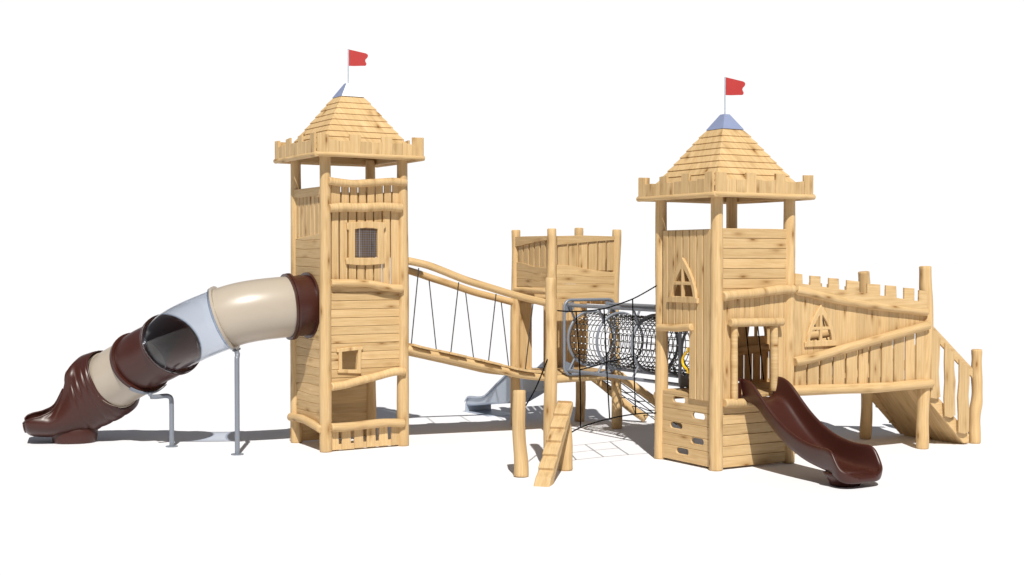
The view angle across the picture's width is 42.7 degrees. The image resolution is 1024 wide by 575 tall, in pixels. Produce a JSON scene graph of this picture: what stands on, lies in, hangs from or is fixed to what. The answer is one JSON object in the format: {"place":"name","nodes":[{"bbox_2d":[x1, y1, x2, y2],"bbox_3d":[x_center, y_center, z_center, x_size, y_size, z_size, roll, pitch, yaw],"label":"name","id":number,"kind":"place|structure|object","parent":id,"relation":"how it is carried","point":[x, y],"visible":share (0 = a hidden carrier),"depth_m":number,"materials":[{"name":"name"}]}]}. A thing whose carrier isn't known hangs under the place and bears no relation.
{"place":"outdoors","nodes":[
{"label":"outdoors","id":0,"kind":"place"},
{"bbox_2d":[273,83,424,452],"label":"wooden tower","id":1,"kind":"structure","parent":0,"point":[349,353],"depth_m":18.75,"materials":[{"name":"brown wood"}]},
{"bbox_2d":[336,347,362,373],"bbox_3d":[-2.298,1.035,18.562,0.404,0.390,0.031,-1,1,-31],"label":"window","id":2,"kind":"structure","parent":1,"relation":"in","point":[358,365],"depth_m":18.55,"materials":[{"name":"brown wood"}]},
{"bbox_2d":[348,49,367,82],"bbox_3d":[-2.253,-3.228,19.150,0.298,0.501,0.016,0,1,-12],"label":"flag","id":3,"kind":"object","parent":1,"relation":"on","point":[356,58],"visible":1,"depth_m":19.14,"materials":[{"name":"fabric"}]},
{"bbox_2d":[345,221,385,264],"bbox_3d":[-2.082,-0.627,18.648,0.623,0.624,0.044,-1,1,-31],"label":"window","id":4,"kind":"structure","parent":1,"relation":"in","point":[351,226],"depth_m":18.63,"materials":[{"name":"brown wood"}]},
{"bbox_2d":[0,263,1023,574],"bbox_3d":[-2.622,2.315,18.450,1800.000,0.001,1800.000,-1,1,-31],"label":"ground","id":5,"kind":"structure","parent":0,"point":[444,491],"depth_m":16.43,"materials":[{"name":"white"}]},
{"bbox_2d":[22,272,318,455],"bbox_3d":[-5.032,1.041,18.967,4.788,2.525,1.466,0,1,13],"label":"tube slide","id":6,"kind":"object","parent":5,"relation":"on","point":[121,376],"visible":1,"depth_m":18.83,"materials":[{"name":"brown plastic"}]},
{"bbox_2d":[463,362,543,416],"bbox_3d":[-0.058,1.662,22.557,0.580,1.134,2.261,-1,1,-31],"label":"metal slide","id":7,"kind":"object","parent":5,"relation":"on","point":[498,392],"visible":0.69,"depth_m":22.41,"materials":[{"name":"metal"}]},
{"bbox_2d":[512,390,528,476],"bbox_3d":[0.105,1.819,16.338,0.198,1.092,0.224,-1,1,-31],"label":"log post","id":8,"kind":"object","parent":5,"relation":"on","point":[521,466],"visible":1,"depth_m":16.28,"materials":[{"name":"brown wood"}]},
{"bbox_2d":[543,277,556,446],"bbox_3d":[0.500,1.106,17.078,0.189,2.478,0.190,-1,1,-31],"label":"log post","id":9,"kind":"object","parent":5,"relation":"on","point":[550,390],"visible":0.78,"depth_m":17.01,"materials":[{"name":"brown wood"}]},
{"bbox_2d":[526,359,547,405],"bbox_3d":[0.332,1.177,16.727,0.024,0.603,0.777,1,1,24],"label":"rope","id":10,"kind":"object","parent":9,"relation":"hanging from","point":[537,382],"visible":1,"depth_m":16.72,"materials":[{"name":"black fabric"}]},
{"bbox_2d":[557,285,656,431],"bbox_3d":[1.287,0.937,17.450,1.538,1.953,0.018,-1,1,-25],"label":"rope net","id":11,"kind":"object","parent":9,"relation":"hanging from","point":[606,362],"visible":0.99,"depth_m":17.44,"materials":[{"name":"black fabric"}]},
{"bbox_2d":[534,401,572,486],"bbox_3d":[0.518,1.904,16.167,0.196,0.917,1.166,0,1,17],"label":"notched log","id":12,"kind":"object","parent":5,"relation":"on","point":[551,455],"visible":1,"depth_m":16.11,"materials":[{"name":"brown wood"}]},
{"bbox_2d":[558,421,572,470],"bbox_3d":[0.681,1.938,16.851,0.193,0.832,0.234,-1,1,-31],"label":"log post","id":13,"kind":"object","parent":5,"relation":"on","point":[565,463],"visible":0.48,"depth_m":16.77,"materials":[{"name":"brown wood"}]},
{"bbox_2d":[508,228,623,428],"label":"wooden platform","id":14,"kind":"structure","parent":5,"relation":"on","point":[578,264],"depth_m":20.91,"materials":[{"name":"brown wood"}]},
{"bbox_2d":[408,257,544,380],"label":"plank bridge","id":15,"kind":"structure","parent":14,"relation":"attached to","point":[457,360],"depth_m":19.85,"materials":[{"name":"brown wood"}]},
{"bbox_2d":[578,364,681,427],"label":"net ramp","id":16,"kind":"structure","parent":5,"relation":"on","point":[628,406],"depth_m":21.44,"materials":[{"name":"brown wood"}]},
{"bbox_2d":[636,114,815,470],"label":"wooden tower","id":17,"kind":"structure","parent":5,"relation":"on","point":[718,285],"depth_m":17.12,"materials":[{"name":"brown wood"}]},
{"bbox_2d":[563,298,688,387],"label":"net tunnel","id":18,"kind":"structure","parent":17,"relation":"attached to","point":[680,374],"depth_m":19.70,"materials":[{"name":"black fabric"}]},
{"bbox_2d":[667,258,698,302],"bbox_3d":[2.247,-0.097,17.233,0.037,0.591,0.629,-1,1,-31],"label":"window","id":19,"kind":"structure","parent":17,"relation":"in","point":[682,268],"depth_m":17.21,"materials":[{"name":"brown wood"}]},
{"bbox_2d":[724,77,744,113],"bbox_3d":[2.989,-2.568,17.569,0.298,0.502,0.016,0,1,-12],"label":"flag","id":20,"kind":"object","parent":17,"relation":"on","point":[733,87],"visible":1,"depth_m":17.56,"materials":[{"name":"fabric"}]},
{"bbox_2d":[738,376,882,486],"bbox_3d":[3.686,1.768,16.277,0.771,1.185,1.915,-1,1,-31],"label":"plastic slide","id":21,"kind":"object","parent":5,"relation":"on","point":[799,427],"visible":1,"depth_m":16.27,"materials":[{"name":"plastic"}]},
{"bbox_2d":[738,266,934,448],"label":"castle walkway","id":22,"kind":"structure","parent":5,"relation":"on","point":[840,335],"depth_m":18.17,"materials":[{"name":"brown wood"}]},
{"bbox_2d":[804,305,836,346],"bbox_3d":[4.159,0.513,17.654,0.574,0.563,0.031,-1,1,-31],"label":"window","id":23,"kind":"structure","parent":22,"relation":"in","point":[820,312],"depth_m":17.64,"materials":[{"name":"brown wood"}]},
{"bbox_2d":[873,326,982,443],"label":"wooden ramp","id":24,"kind":"structure","parent":5,"relation":"on","point":[898,409],"depth_m":19.21,"materials":[{"name":"brown wood"}]},
{"bbox_2d":[0,0,1023,263],"label":"sky","id":25,"kind":"structure","parent":0,"point":[132,131],"materials":[{"name":"white"}]}
]}

